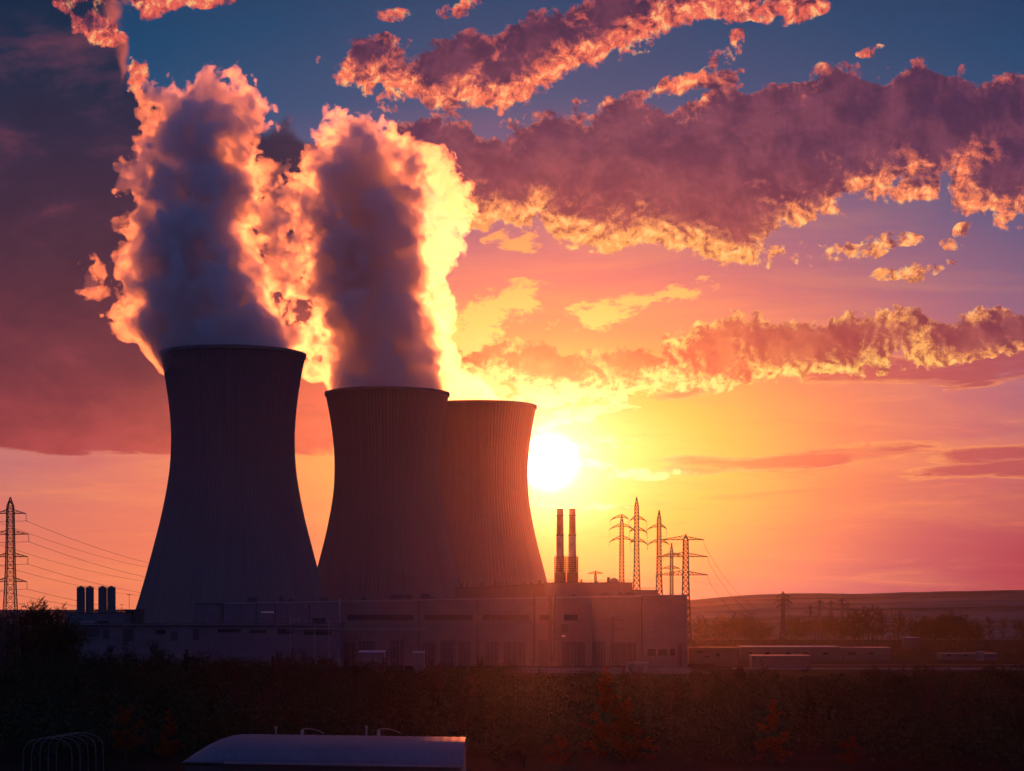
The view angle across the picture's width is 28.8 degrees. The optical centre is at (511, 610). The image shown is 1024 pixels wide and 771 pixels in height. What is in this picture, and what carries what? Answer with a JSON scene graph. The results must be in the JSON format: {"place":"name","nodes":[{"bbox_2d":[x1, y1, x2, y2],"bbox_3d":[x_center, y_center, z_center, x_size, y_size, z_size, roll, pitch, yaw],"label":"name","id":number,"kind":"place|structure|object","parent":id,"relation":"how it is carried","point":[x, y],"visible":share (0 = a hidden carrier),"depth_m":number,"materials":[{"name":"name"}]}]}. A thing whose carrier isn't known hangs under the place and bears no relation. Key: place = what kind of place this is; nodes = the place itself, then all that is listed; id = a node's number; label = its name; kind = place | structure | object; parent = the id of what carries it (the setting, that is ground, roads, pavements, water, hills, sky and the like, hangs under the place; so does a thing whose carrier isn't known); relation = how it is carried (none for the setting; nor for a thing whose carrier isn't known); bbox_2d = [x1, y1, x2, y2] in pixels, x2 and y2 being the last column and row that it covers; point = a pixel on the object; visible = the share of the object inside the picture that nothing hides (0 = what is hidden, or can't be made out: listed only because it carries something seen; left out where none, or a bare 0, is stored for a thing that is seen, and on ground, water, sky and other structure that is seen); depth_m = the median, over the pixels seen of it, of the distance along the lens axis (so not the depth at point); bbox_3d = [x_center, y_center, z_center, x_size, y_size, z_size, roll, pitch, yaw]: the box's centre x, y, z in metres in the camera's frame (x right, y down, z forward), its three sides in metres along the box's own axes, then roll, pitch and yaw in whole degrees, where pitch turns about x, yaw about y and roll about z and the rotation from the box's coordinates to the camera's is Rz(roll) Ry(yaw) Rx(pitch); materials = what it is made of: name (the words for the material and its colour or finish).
{"place":"outdoors","nodes":[
{"label":"outdoors","id":0,"kind":"place"},
{"bbox_2d":[66,610,131,622],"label":"deck","id":1,"kind":"structure","parent":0,"point":[98,617],"depth_m":897.00,"materials":[{"name":"metal"}]},
{"bbox_2d":[77,586,84,612],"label":"silo","id":2,"kind":"object","parent":1,"relation":"on","point":[81,595],"visible":0.98,"depth_m":906.38,"materials":[{"name":"metal"}]},
{"bbox_2d":[85,586,93,611],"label":"silo","id":3,"kind":"object","parent":1,"relation":"on","point":[89,595],"visible":0.94,"depth_m":906.43,"materials":[{"name":"metal"}]},
{"bbox_2d":[98,586,106,611],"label":"silo","id":4,"kind":"object","parent":1,"relation":"on","point":[102,595],"visible":0.98,"depth_m":906.43,"materials":[{"name":"metal"}]},
{"bbox_2d":[107,586,115,611],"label":"silo","id":5,"kind":"object","parent":1,"relation":"on","point":[111,597],"visible":0.93,"depth_m":906.36,"materials":[{"name":"metal"}]},
{"bbox_2d":[195,601,222,622],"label":"service wing","id":6,"kind":"structure","parent":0,"point":[215,611],"depth_m":905.00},
{"bbox_2d":[183,726,467,770],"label":"arched warehouse","id":7,"kind":"structure","parent":0,"point":[267,752],"depth_m":239.31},
{"bbox_2d":[358,650,385,671],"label":"garage","id":8,"kind":"structure","parent":0,"point":[366,655],"depth_m":800.00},
{"bbox_2d":[412,651,424,673],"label":"garage","id":9,"kind":"structure","parent":0,"point":[418,658],"depth_m":790.00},
{"bbox_2d":[455,580,544,598],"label":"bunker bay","id":10,"kind":"object","parent":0,"point":[506,590],"visible":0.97,"depth_m":972.00,"materials":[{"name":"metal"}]},
{"bbox_2d":[0,640,1023,770],"bbox_3d":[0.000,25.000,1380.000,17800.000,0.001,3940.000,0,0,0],"label":"ground","id":11,"kind":"structure","parent":0,"point":[819,758],"depth_m":351.81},
{"bbox_2d":[0,497,28,677],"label":"pylon","id":12,"kind":"object","parent":11,"relation":"on","point":[7,568],"visible":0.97,"depth_m":699.37,"materials":[{"name":"metal"}]},
{"bbox_2d":[0,603,32,662],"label":"leafy tree","id":13,"kind":"object","parent":11,"relation":"on","point":[13,643],"visible":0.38,"depth_m":769.89,"materials":[{"name":"green plant"}]},
{"bbox_2d":[17,595,46,676],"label":"bare tree","id":14,"kind":"object","parent":11,"relation":"on","point":[30,620],"visible":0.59,"depth_m":736.18,"materials":[{"name":"brown plant"}]},
{"bbox_2d":[20,599,43,658],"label":"bare tree","id":15,"kind":"object","parent":11,"relation":"on","point":[30,624],"visible":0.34,"depth_m":751.56,"materials":[{"name":"brown plant"}]},
{"bbox_2d":[7,610,86,662],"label":"leafy tree","id":16,"kind":"object","parent":11,"relation":"on","point":[61,639],"visible":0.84,"depth_m":705.41,"materials":[{"name":"green plant"}]},
{"bbox_2d":[36,607,62,670],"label":"bare tree","id":17,"kind":"object","parent":11,"relation":"on","point":[47,630],"visible":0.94,"depth_m":699.19,"materials":[{"name":"brown plant"}]},
{"bbox_2d":[43,604,71,676],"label":"bare tree","id":18,"kind":"object","parent":11,"relation":"on","point":[58,616],"visible":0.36,"depth_m":719.15,"materials":[{"name":"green plant"}]},
{"bbox_2d":[22,732,103,770],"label":"hoop frame","id":19,"kind":"object","parent":11,"relation":"on","point":[63,735],"visible":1,"depth_m":298.35,"materials":[{"name":"metal"}]},
{"bbox_2d":[53,618,94,660],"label":"leafy tree","id":20,"kind":"object","parent":11,"relation":"on","point":[80,637],"visible":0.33,"depth_m":728.76,"materials":[{"name":"green plant"}]},
{"bbox_2d":[66,694,90,747],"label":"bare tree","id":21,"kind":"object","parent":11,"relation":"on","point":[82,712],"visible":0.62,"depth_m":363.11,"materials":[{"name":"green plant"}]},
{"bbox_2d":[76,650,108,689],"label":"leafy tree","id":22,"kind":"object","parent":11,"relation":"on","point":[94,662],"visible":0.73,"depth_m":571.83,"materials":[{"name":"green plant"}]},
{"bbox_2d":[100,703,151,762],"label":"tree","id":23,"kind":"object","parent":11,"relation":"on","point":[123,739],"visible":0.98,"depth_m":327.62,"materials":[{"name":"orange plant"}]},
{"bbox_2d":[125,609,144,622],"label":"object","id":24,"kind":"object","parent":11,"relation":"on","point":[137,615],"visible":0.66,"depth_m":911.32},
{"bbox_2d":[119,646,151,674],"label":"leafy tree","id":25,"kind":"object","parent":11,"relation":"on","point":[131,657],"visible":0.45,"depth_m":642.97,"materials":[{"name":"green plant"}]},
{"bbox_2d":[139,640,182,677],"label":"leafy tree","id":26,"kind":"object","parent":11,"relation":"on","point":[157,667],"visible":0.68,"depth_m":585.15,"materials":[{"name":"green plant"}]},
{"bbox_2d":[154,709,187,761],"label":"tree","id":27,"kind":"object","parent":11,"relation":"on","point":[173,746],"visible":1,"depth_m":329.69,"materials":[{"name":"orange plant"}]},
{"bbox_2d":[175,650,197,693],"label":"conifer tree","id":28,"kind":"object","parent":11,"relation":"on","point":[185,664],"visible":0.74,"depth_m":574.48,"materials":[{"name":"green plant"}]},
{"bbox_2d":[63,611,344,667],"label":"wing","id":29,"kind":"structure","parent":11,"relation":"on","point":[256,640],"depth_m":880.00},
{"bbox_2d":[80,628,99,636],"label":"bay door","id":30,"kind":"structure","parent":29,"relation":"in","point":[91,631],"depth_m":879.84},
{"bbox_2d":[123,629,133,641],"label":"bay door","id":31,"kind":"structure","parent":29,"relation":"in","point":[128,634],"depth_m":879.84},
{"bbox_2d":[189,650,235,682],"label":"leafy tree","id":32,"kind":"object","parent":11,"relation":"on","point":[218,667],"visible":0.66,"depth_m":600.92,"materials":[{"name":"green plant"}]},
{"bbox_2d":[136,344,325,622],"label":"cooling tower","id":33,"kind":"structure","parent":11,"relation":"on","point":[232,527],"depth_m":969.95,"materials":[{"name":"concrete"}]},
{"bbox_2d":[259,653,305,705],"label":"leafy tree","id":34,"kind":"object","parent":11,"relation":"on","point":[293,667],"visible":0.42,"depth_m":520.14,"materials":[{"name":"green plant"}]},
{"bbox_2d":[286,628,425,666],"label":"pipe bridge","id":35,"kind":"structure","parent":11,"relation":"on","point":[387,631],"depth_m":879.85,"materials":[{"name":"metal"}]},
{"bbox_2d":[368,649,408,700],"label":"leafy tree","id":36,"kind":"object","parent":11,"relation":"on","point":[389,671],"visible":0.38,"depth_m":457.12,"materials":[{"name":"green plant"}]},
{"bbox_2d":[317,386,460,600],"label":"cooling tower","id":37,"kind":"structure","parent":11,"relation":"on","point":[387,536],"depth_m":1079.72,"materials":[{"name":"concrete"}]},
{"bbox_2d":[398,662,441,708],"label":"leafy tree","id":38,"kind":"object","parent":11,"relation":"on","point":[424,681],"visible":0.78,"depth_m":475.30,"materials":[{"name":"green plant"}]},
{"bbox_2d":[416,691,445,736],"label":"conifer tree","id":39,"kind":"object","parent":11,"relation":"on","point":[433,700],"visible":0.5,"depth_m":384.53,"materials":[{"name":"green plant"}]},
{"bbox_2d":[223,589,642,665],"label":"turbine hall","id":40,"kind":"structure","parent":11,"relation":"on","point":[542,629],"depth_m":900.00,"materials":[{"name":"concrete"}]},
{"bbox_2d":[344,642,355,665],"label":"bay door","id":41,"kind":"structure","parent":40,"relation":"in","point":[349,647],"depth_m":899.83,"materials":[{"name":"metal"}]},
{"bbox_2d":[359,641,375,650],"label":"bay door","id":42,"kind":"structure","parent":40,"relation":"in","point":[367,645],"depth_m":899.83,"materials":[{"name":"metal"}]},
{"bbox_2d":[347,615,412,620],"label":"window","id":43,"kind":"structure","parent":40,"relation":"in","point":[349,617],"depth_m":899.83,"materials":[{"name":"grey glass"}]},
{"bbox_2d":[391,641,403,665],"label":"bay door","id":44,"kind":"structure","parent":40,"relation":"in","point":[394,644],"depth_m":899.83,"materials":[{"name":"metal"}]},
{"bbox_2d":[422,642,435,665],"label":"bay door","id":45,"kind":"structure","parent":40,"relation":"in","point":[430,647],"depth_m":899.83,"materials":[{"name":"metal"}]},
{"bbox_2d":[441,641,454,665],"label":"bay door","id":46,"kind":"structure","parent":40,"relation":"in","point":[447,650],"depth_m":899.83,"materials":[{"name":"metal"}]},
{"bbox_2d":[424,615,472,620],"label":"window","id":47,"kind":"structure","parent":40,"relation":"in","point":[427,617],"depth_m":899.83,"materials":[{"name":"grey glass"}]},
{"bbox_2d":[459,641,469,665],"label":"bay door","id":48,"kind":"structure","parent":40,"relation":"in","point":[464,646],"depth_m":899.83,"materials":[{"name":"metal"}]},
{"bbox_2d":[485,642,498,665],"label":"bay door","id":49,"kind":"structure","parent":40,"relation":"in","point":[494,645],"depth_m":899.83,"materials":[{"name":"metal"}]},
{"bbox_2d":[482,615,529,620],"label":"window","id":50,"kind":"structure","parent":40,"relation":"in","point":[484,617],"depth_m":899.83,"materials":[{"name":"grey glass"}]},
{"bbox_2d":[504,642,524,665],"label":"bay door","id":51,"kind":"structure","parent":40,"relation":"in","point":[516,650],"depth_m":899.83,"materials":[{"name":"metal"}]},
{"bbox_2d":[539,641,547,665],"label":"bay door","id":52,"kind":"structure","parent":40,"relation":"in","point":[543,645],"depth_m":899.83,"materials":[{"name":"metal"}]},
{"bbox_2d":[562,642,584,665],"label":"bay door","id":53,"kind":"structure","parent":40,"relation":"in","point":[579,647],"depth_m":899.83,"materials":[{"name":"metal"}]},
{"bbox_2d":[592,642,604,665],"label":"bay door","id":54,"kind":"structure","parent":40,"relation":"in","point":[597,652],"depth_m":899.83,"materials":[{"name":"metal"}]},
{"bbox_2d":[612,642,635,665],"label":"bay door","id":55,"kind":"structure","parent":40,"relation":"in","point":[625,652],"depth_m":899.83,"materials":[{"name":"metal"}]},
{"bbox_2d":[461,656,502,700],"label":"leafy tree","id":56,"kind":"object","parent":11,"relation":"on","point":[486,679],"visible":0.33,"depth_m":463.25,"materials":[{"name":"green plant"}]},
{"bbox_2d":[440,400,546,586],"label":"cooling tower","id":57,"kind":"structure","parent":11,"relation":"on","point":[484,450],"depth_m":1222.84,"materials":[{"name":"concrete"}]},
{"bbox_2d":[0,650,1023,768],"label":"woodland","id":58,"kind":"object","parent":11,"relation":"on","point":[38,712],"visible":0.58,"depth_m":377.03,"materials":[{"name":"green plant"}]},
{"bbox_2d":[541,734,576,770],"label":"autumn tree","id":59,"kind":"object","parent":11,"relation":"on","point":[562,759],"visible":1,"depth_m":305.01,"materials":[{"name":"red plant"}]},
{"bbox_2d":[554,509,565,581],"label":"chimney","id":60,"kind":"object","parent":11,"relation":"on","point":[559,574],"visible":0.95,"depth_m":983.31,"materials":[{"name":"concrete"}]},
{"bbox_2d":[566,509,577,581],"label":"chimney","id":61,"kind":"object","parent":11,"relation":"on","point":[571,572],"visible":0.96,"depth_m":983.24,"materials":[{"name":"concrete"}]},
{"bbox_2d":[544,577,632,596],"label":"boiler house","id":62,"kind":"structure","parent":11,"relation":"on","point":[613,586],"depth_m":965.00,"materials":[{"name":"concrete"}]},
{"bbox_2d":[572,669,612,712],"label":"leafy tree","id":63,"kind":"object","parent":11,"relation":"on","point":[588,682],"visible":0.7,"depth_m":483.56,"materials":[{"name":"green plant"}]},
{"bbox_2d":[578,667,634,760],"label":"autumn tree","id":64,"kind":"object","parent":11,"relation":"on","point":[600,728],"visible":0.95,"depth_m":331.59,"materials":[{"name":"red plant"}]},
{"bbox_2d":[609,514,631,581],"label":"pylon","id":65,"kind":"object","parent":11,"relation":"on","point":[622,542],"visible":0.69,"depth_m":1039.03,"materials":[{"name":"metal"}]},
{"bbox_2d":[616,665,630,713],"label":"tree","id":66,"kind":"object","parent":11,"relation":"on","point":[623,679],"visible":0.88,"depth_m":452.81,"materials":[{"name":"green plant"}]},
{"bbox_2d":[623,662,640,707],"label":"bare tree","id":67,"kind":"object","parent":11,"relation":"on","point":[629,677],"visible":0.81,"depth_m":488.81,"materials":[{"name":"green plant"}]},
{"bbox_2d":[606,698,658,763],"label":"autumn tree","id":68,"kind":"object","parent":11,"relation":"on","point":[624,745],"visible":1,"depth_m":325.37,"materials":[{"name":"red plant"}]},
{"bbox_2d":[629,497,647,589],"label":"pylon","id":69,"kind":"object","parent":11,"relation":"on","point":[637,545],"visible":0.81,"depth_m":998.83,"materials":[{"name":"metal"}]},
{"bbox_2d":[631,587,658,595],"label":"annex","id":70,"kind":"object","parent":11,"relation":"on","point":[647,592],"visible":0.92,"depth_m":955.00,"materials":[{"name":"concrete"}]},
{"bbox_2d":[646,510,668,594],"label":"pylon","id":71,"kind":"object","parent":11,"relation":"on","point":[659,536],"visible":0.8,"depth_m":1018.93,"materials":[{"name":"metal"}]},
{"bbox_2d":[638,595,686,666],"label":"plain block","id":72,"kind":"structure","parent":11,"relation":"on","point":[664,620],"depth_m":893.00,"materials":[{"name":"grey concrete"}]},
{"bbox_2d":[662,543,679,594],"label":"pylon","id":73,"kind":"object","parent":11,"relation":"on","point":[671,582],"visible":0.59,"depth_m":1119.13,"materials":[{"name":"metal"}]},
{"bbox_2d":[655,534,707,645],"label":"pylon","id":74,"kind":"object","parent":11,"relation":"on","point":[684,574],"visible":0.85,"depth_m":984.03,"materials":[{"name":"metal"}]},
{"bbox_2d":[689,620,712,645],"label":"leafy tree","id":75,"kind":"object","parent":11,"relation":"on","point":[698,630],"visible":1,"depth_m":1401.80,"materials":[{"name":"green plant"}]},
{"bbox_2d":[687,646,738,663],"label":"service shed","id":76,"kind":"structure","parent":11,"relation":"on","point":[712,654],"depth_m":940.00,"materials":[{"name":"concrete"}]},
{"bbox_2d":[716,613,742,644],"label":"leafy tree","id":77,"kind":"object","parent":11,"relation":"on","point":[730,625],"visible":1,"depth_m":1358.38,"materials":[{"name":"green plant"}]},
{"bbox_2d":[727,660,748,704],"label":"tree","id":78,"kind":"object","parent":11,"relation":"on","point":[740,671],"visible":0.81,"depth_m":433.77,"materials":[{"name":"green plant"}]},
{"bbox_2d":[744,612,770,645],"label":"leafy tree","id":79,"kind":"object","parent":11,"relation":"on","point":[757,630],"visible":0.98,"depth_m":1341.38,"materials":[{"name":"green plant"}]},
{"bbox_2d":[751,699,793,763],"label":"autumn tree","id":80,"kind":"object","parent":11,"relation":"on","point":[773,742],"visible":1,"depth_m":325.64,"materials":[{"name":"red plant"}]},
{"bbox_2d":[774,591,791,645],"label":"pylon","id":81,"kind":"object","parent":11,"relation":"on","point":[783,600],"visible":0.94,"depth_m":1299.00,"materials":[{"name":"metal"}]},
{"bbox_2d":[739,646,838,660],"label":"long shed","id":82,"kind":"structure","parent":11,"relation":"on","point":[823,653],"depth_m":985.00,"materials":[{"name":"grey metal"}]},
{"bbox_2d":[792,617,814,642],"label":"leafy tree","id":83,"kind":"object","parent":11,"relation":"on","point":[798,632],"visible":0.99,"depth_m":1504.65,"materials":[{"name":"green plant"}]},
{"bbox_2d":[782,668,834,700],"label":"leafy tree","id":84,"kind":"object","parent":11,"relation":"on","point":[805,677],"visible":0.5,"depth_m":478.80,"materials":[{"name":"green plant"}]},
{"bbox_2d":[827,616,848,643],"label":"leafy tree","id":85,"kind":"object","parent":11,"relation":"on","point":[840,628],"visible":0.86,"depth_m":1499.47,"materials":[{"name":"green plant"}]},
{"bbox_2d":[833,736,863,770],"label":"autumn tree","id":86,"kind":"object","parent":11,"relation":"on","point":[848,758],"visible":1,"depth_m":309.68,"materials":[{"name":"red plant"}]},
{"bbox_2d":[844,608,864,646],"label":"bare tree","id":87,"kind":"object","parent":11,"relation":"on","point":[855,633],"visible":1,"depth_m":1249.86,"materials":[{"name":"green plant"}]},
{"bbox_2d":[694,630,1023,655],"bbox_3d":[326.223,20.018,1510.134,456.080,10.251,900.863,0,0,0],"label":"thickets","id":88,"kind":"object","parent":11,"relation":"on","point":[933,648],"visible":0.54,"depth_m":1317.69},
{"bbox_2d":[848,606,876,644],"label":"bare tree","id":89,"kind":"object","parent":11,"relation":"on","point":[865,623],"visible":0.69,"depth_m":1289.41,"materials":[{"name":"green plant"}]},
{"bbox_2d":[839,647,890,660],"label":"long shed","id":90,"kind":"structure","parent":11,"relation":"on","point":[864,653],"depth_m":1000.00,"materials":[{"name":"grey metal"}]},
{"bbox_2d":[860,604,887,645],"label":"bare tree","id":91,"kind":"object","parent":11,"relation":"on","point":[875,613],"visible":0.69,"depth_m":1329.35,"materials":[{"name":"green plant"}]},
{"bbox_2d":[901,637,919,648],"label":"shed","id":92,"kind":"structure","parent":11,"relation":"on","point":[912,641],"depth_m":1300.00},
{"bbox_2d":[907,613,929,643],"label":"leafy tree","id":93,"kind":"object","parent":11,"relation":"on","point":[918,626],"visible":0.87,"depth_m":1408.75,"materials":[{"name":"green plant"}]},
{"bbox_2d":[911,616,944,645],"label":"leafy tree","id":94,"kind":"object","parent":11,"relation":"on","point":[935,628],"visible":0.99,"depth_m":1394.02,"materials":[{"name":"green plant"}]},
{"bbox_2d":[929,612,965,644],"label":"leafy tree","id":95,"kind":"object","parent":11,"relation":"on","point":[946,634],"visible":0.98,"depth_m":1382.63,"materials":[{"name":"green plant"}]},
{"bbox_2d":[937,614,977,646],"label":"leafy tree","id":96,"kind":"object","parent":11,"relation":"on","point":[954,629],"visible":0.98,"depth_m":1381.41,"materials":[{"name":"green plant"}]},
{"bbox_2d":[937,653,997,659],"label":"store","id":97,"kind":"structure","parent":11,"relation":"on","point":[962,656],"depth_m":1010.00,"materials":[{"name":"grey metal"}]},
{"bbox_2d":[967,618,985,644],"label":"leafy tree","id":98,"kind":"object","parent":11,"relation":"on","point":[976,632],"visible":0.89,"depth_m":1416.11,"materials":[{"name":"green plant"}]},
{"bbox_2d":[0,600,1023,639],"bbox_3d":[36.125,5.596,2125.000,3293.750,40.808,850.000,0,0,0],"label":"hills","id":99,"kind":"structure","parent":0,"point":[996,611],"depth_m":1922.82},
{"bbox_2d":[0,0,1023,609],"label":"sky","id":100,"kind":"structure","parent":0,"point":[751,272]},
{"bbox_2d":[96,590,1023,609],"bbox_3d":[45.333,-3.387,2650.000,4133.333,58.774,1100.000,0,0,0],"label":"hills","id":101,"kind":"structure","parent":0,"point":[887,597],"depth_m":2558.73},
{"bbox_2d":[466,667,710,673],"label":"yard","id":102,"kind":"structure","parent":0,"point":[677,670],"depth_m":848.68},
{"bbox_2d":[599,616,625,669],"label":"pylon","id":103,"kind":"object","parent":102,"relation":"on","point":[613,650],"visible":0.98,"depth_m":849.39,"materials":[{"name":"metal"}]},
{"bbox_2d":[626,662,648,673],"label":"garage","id":104,"kind":"structure","parent":102,"relation":"on","point":[644,664],"depth_m":790.00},
{"bbox_2d":[715,664,1019,665],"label":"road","id":105,"kind":"structure","parent":0,"point":[865,664],"depth_m":927.47,"materials":[{"name":"asphalt"}]},
{"bbox_2d":[731,667,1022,669],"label":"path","id":106,"kind":"structure","parent":0,"point":[823,668],"depth_m":863.30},
{"bbox_2d":[749,655,810,667],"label":"shed","id":107,"kind":"structure","parent":106,"relation":"on","point":[787,661],"depth_m":870.00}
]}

